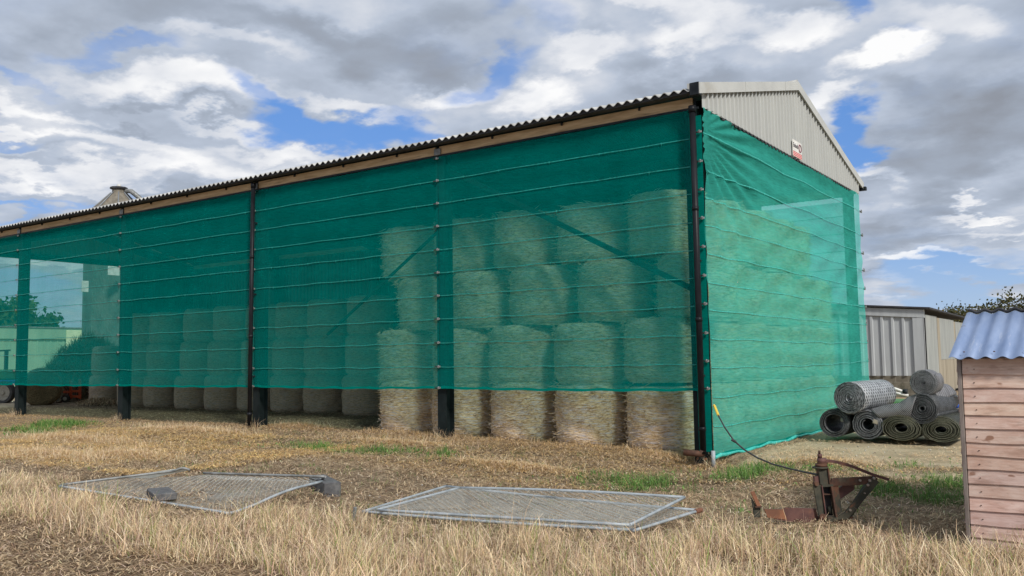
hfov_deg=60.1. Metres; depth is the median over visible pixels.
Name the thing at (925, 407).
roll
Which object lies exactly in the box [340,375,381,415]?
straw bale
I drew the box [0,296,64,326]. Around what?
leafy tree
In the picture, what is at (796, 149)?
sign board
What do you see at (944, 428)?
roll
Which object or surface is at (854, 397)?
roll
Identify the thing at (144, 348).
straw bale
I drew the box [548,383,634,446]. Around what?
straw bale
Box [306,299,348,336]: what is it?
straw bale
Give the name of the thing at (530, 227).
straw bale
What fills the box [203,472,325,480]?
fence panel
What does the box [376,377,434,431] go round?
straw bale
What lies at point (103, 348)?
straw bale
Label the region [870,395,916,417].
sheet
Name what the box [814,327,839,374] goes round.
straw bale
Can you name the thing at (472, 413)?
straw bale
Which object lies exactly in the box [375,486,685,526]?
fence panel
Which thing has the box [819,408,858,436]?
roll
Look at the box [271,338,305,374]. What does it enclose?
straw bale
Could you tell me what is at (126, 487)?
fence panel
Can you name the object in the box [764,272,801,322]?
straw bale
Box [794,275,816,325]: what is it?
straw bale
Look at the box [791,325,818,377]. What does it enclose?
straw bale
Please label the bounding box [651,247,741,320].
straw bale
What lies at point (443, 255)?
netting screen
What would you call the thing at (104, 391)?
straw bale
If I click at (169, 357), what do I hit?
straw bale
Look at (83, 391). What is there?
hay heap
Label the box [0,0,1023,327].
sky
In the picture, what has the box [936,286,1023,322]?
leafy tree
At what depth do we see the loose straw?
13.42 m
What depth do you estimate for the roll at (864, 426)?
16.69 m
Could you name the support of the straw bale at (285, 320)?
on the straw bale at (293, 354)
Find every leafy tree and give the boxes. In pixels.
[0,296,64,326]
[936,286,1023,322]
[938,304,975,322]
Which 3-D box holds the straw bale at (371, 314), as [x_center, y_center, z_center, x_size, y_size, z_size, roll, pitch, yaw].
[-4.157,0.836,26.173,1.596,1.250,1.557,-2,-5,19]
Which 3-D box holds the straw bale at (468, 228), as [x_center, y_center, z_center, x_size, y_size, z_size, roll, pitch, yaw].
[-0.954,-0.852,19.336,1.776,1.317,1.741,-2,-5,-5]
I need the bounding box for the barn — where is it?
[0,80,866,467]
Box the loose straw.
[0,404,1023,575]
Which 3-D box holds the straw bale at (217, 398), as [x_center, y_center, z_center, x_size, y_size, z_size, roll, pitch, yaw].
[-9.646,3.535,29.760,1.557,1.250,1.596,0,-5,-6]
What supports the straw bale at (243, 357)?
on the straw bale at (242, 397)
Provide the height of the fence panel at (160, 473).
0.165 m
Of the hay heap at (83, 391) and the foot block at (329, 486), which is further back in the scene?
the hay heap at (83, 391)
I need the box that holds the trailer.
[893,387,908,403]
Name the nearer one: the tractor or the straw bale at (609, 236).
the straw bale at (609, 236)
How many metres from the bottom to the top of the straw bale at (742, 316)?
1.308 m
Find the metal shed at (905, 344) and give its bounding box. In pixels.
[831,305,964,396]
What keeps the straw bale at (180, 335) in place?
on the straw bale at (169, 357)
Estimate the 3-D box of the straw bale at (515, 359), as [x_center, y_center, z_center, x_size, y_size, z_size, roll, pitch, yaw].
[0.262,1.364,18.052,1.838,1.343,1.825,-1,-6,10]
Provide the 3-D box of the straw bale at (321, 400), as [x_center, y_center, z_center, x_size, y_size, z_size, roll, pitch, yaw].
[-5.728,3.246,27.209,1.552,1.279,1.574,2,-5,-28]
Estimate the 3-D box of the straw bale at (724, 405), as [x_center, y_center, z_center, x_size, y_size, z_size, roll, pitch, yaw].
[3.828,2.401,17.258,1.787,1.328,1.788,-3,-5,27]
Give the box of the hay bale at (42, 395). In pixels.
[27,368,63,404]
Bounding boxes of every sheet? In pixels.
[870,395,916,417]
[935,384,956,398]
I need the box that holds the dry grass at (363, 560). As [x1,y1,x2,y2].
[0,466,1023,575]
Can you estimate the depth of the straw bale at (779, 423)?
19.16 m
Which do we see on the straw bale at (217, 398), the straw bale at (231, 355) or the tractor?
the straw bale at (231, 355)
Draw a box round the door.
[66,330,81,345]
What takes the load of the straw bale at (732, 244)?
on the straw bale at (742, 316)
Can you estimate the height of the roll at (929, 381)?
0.477 m
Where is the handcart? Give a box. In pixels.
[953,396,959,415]
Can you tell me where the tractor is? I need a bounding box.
[0,369,14,402]
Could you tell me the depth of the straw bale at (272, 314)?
28.80 m
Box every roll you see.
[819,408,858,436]
[834,379,895,413]
[852,409,896,438]
[881,415,925,440]
[910,369,943,395]
[911,393,958,423]
[921,412,960,441]
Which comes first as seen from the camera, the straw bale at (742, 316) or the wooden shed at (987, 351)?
the wooden shed at (987, 351)
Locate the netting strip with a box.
[689,115,711,451]
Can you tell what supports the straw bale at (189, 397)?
on the ground at (852, 446)
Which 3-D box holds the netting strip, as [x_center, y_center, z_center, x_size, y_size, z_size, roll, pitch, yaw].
[3.116,-0.113,14.686,0.236,5.600,0.066,-4,-6,35]
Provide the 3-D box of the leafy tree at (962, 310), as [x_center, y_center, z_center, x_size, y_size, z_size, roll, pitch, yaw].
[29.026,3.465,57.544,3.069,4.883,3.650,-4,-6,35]
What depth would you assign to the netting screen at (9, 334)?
28.10 m
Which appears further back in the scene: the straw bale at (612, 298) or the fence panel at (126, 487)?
the straw bale at (612, 298)
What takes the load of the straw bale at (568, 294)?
on the straw bale at (515, 359)
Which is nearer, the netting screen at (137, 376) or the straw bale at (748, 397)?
the straw bale at (748, 397)
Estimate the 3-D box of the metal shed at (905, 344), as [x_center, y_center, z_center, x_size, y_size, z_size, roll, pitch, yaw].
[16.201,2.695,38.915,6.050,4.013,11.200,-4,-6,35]
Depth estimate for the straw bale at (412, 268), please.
19.58 m
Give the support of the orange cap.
on the fence panel at (649, 521)
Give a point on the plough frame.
(827, 491)
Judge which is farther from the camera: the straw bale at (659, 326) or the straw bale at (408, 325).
the straw bale at (408, 325)
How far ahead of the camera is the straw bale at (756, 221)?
18.06 m
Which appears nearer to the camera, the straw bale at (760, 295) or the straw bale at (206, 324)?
the straw bale at (760, 295)
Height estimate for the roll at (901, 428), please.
0.479 m
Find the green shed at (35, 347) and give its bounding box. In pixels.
[0,326,81,385]
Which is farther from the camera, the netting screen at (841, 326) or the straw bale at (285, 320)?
the straw bale at (285, 320)
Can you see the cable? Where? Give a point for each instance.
(732, 439)
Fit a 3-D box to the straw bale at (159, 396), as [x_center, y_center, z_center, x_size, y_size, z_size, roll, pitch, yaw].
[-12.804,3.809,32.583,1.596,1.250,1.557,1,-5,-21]
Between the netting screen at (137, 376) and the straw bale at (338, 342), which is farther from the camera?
the straw bale at (338, 342)
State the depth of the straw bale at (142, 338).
32.80 m
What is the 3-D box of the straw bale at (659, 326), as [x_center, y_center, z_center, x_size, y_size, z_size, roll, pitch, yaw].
[2.782,1.111,16.267,1.843,1.334,1.820,-4,-5,30]
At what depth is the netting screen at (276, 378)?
19.63 m
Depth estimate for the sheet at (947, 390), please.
16.78 m
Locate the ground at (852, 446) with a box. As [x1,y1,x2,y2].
[0,389,1023,575]
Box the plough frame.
[750,450,888,523]
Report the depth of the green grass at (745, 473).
12.73 m
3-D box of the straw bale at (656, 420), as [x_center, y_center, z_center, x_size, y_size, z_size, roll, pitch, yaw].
[2.851,2.361,16.139,1.742,1.313,1.739,0,-5,-12]
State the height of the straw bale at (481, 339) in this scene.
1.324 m
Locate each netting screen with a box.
[0,235,18,384]
[12,216,121,385]
[115,192,255,387]
[252,157,439,388]
[433,112,696,391]
[702,108,869,458]
[770,203,849,380]
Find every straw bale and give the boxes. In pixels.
[87,375,117,399]
[91,346,118,374]
[116,375,144,406]
[117,344,147,375]
[132,313,150,343]
[143,375,175,406]
[144,343,180,375]
[147,312,184,343]
[173,375,205,408]
[177,342,209,376]
[181,308,214,341]
[204,375,237,409]
[205,341,242,375]
[212,306,246,340]
[236,375,270,410]
[240,339,274,374]
[246,304,276,339]
[270,375,306,411]
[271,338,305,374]
[273,302,308,338]
[302,337,345,374]
[302,375,344,412]
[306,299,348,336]
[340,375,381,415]
[344,335,379,375]
[345,295,394,334]
[376,225,436,284]
[376,328,432,382]
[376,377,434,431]
[390,275,436,330]
[428,378,492,437]
[429,216,496,275]
[429,327,491,384]
[453,270,513,328]
[484,321,557,385]
[485,378,559,440]
[487,207,561,271]
[502,264,582,326]
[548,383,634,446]
[550,321,630,386]
[551,199,630,267]
[573,257,657,323]
[615,314,692,384]
[619,383,712,453]
[622,187,710,260]
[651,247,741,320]
[674,382,750,445]
[705,195,747,261]
[709,321,747,381]
[710,259,749,322]
[737,266,771,322]
[737,380,774,438]
[739,209,775,269]
[762,219,799,272]
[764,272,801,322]
[766,378,797,431]
[789,226,812,276]
[790,372,816,427]
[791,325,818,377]
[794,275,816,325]
[809,374,837,419]
[810,281,832,328]
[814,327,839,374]
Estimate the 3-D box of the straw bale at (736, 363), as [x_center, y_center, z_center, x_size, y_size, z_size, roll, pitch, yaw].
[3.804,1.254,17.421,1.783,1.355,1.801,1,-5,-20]
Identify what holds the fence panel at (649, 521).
on the ground at (852, 446)
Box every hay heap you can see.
[43,328,117,402]
[75,396,117,406]
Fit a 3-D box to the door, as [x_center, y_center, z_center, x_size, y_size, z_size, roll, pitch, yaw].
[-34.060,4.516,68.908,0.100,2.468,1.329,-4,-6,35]
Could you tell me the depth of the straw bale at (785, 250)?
19.37 m
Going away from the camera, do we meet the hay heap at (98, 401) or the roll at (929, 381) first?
the roll at (929, 381)
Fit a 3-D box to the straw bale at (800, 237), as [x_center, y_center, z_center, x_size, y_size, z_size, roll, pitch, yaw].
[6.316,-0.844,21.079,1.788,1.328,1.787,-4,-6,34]
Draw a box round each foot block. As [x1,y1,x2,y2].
[147,487,176,500]
[309,474,340,496]
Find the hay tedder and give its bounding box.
[52,380,88,403]
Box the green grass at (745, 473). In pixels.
[0,417,964,574]
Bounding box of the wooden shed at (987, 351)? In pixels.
[949,307,1023,553]
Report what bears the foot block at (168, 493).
on the fence panel at (126, 487)
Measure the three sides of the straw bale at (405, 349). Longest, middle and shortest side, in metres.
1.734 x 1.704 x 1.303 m
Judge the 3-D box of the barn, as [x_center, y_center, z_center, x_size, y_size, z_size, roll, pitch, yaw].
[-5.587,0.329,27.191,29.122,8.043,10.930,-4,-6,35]
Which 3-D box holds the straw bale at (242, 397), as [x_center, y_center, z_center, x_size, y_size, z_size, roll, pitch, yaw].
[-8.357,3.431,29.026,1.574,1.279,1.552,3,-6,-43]
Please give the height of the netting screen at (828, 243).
5.382 m
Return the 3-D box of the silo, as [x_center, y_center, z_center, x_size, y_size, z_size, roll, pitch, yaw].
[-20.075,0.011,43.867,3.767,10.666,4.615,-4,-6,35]
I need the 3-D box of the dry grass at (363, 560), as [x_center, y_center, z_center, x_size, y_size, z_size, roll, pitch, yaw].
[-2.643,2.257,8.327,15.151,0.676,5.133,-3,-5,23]
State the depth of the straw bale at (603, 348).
16.50 m
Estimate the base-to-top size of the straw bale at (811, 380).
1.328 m
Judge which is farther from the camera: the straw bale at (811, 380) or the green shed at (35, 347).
the green shed at (35, 347)
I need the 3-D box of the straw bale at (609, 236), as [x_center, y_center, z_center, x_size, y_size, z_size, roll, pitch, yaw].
[1.637,-1.024,17.554,1.825,1.342,1.825,-3,-5,15]
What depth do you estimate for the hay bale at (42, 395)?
34.88 m
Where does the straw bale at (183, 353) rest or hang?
on the straw bale at (189, 397)
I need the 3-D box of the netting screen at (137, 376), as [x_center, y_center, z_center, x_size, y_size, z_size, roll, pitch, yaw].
[-8.578,0.184,22.922,5.837,4.763,0.080,-4,-6,35]
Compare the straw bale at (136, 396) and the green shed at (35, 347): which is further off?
the green shed at (35, 347)
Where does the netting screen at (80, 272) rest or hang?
attached to the barn
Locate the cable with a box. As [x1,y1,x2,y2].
[713,404,817,474]
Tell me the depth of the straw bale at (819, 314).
21.77 m
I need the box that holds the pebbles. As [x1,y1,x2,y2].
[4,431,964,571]
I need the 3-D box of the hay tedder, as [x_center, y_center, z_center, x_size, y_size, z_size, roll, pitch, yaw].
[-18.147,4.290,36.628,2.330,1.200,0.712,1,-5,-24]
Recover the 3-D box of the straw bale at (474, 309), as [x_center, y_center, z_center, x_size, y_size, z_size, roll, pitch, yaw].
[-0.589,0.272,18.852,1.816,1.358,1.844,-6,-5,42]
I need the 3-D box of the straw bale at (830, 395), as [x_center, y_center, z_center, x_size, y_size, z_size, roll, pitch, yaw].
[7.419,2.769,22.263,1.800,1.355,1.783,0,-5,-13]
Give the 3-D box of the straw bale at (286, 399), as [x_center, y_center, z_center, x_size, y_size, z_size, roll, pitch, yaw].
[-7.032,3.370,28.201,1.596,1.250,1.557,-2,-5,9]
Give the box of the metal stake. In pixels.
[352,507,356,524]
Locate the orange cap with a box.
[693,508,702,513]
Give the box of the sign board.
[792,139,801,159]
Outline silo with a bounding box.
[82,184,142,344]
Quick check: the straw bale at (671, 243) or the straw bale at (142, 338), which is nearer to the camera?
the straw bale at (671, 243)
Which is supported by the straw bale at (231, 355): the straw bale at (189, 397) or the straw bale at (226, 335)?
the straw bale at (226, 335)
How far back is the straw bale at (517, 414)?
17.30 m
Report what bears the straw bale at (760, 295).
on the straw bale
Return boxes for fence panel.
[58,475,322,514]
[61,467,189,485]
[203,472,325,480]
[362,485,695,531]
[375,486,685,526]

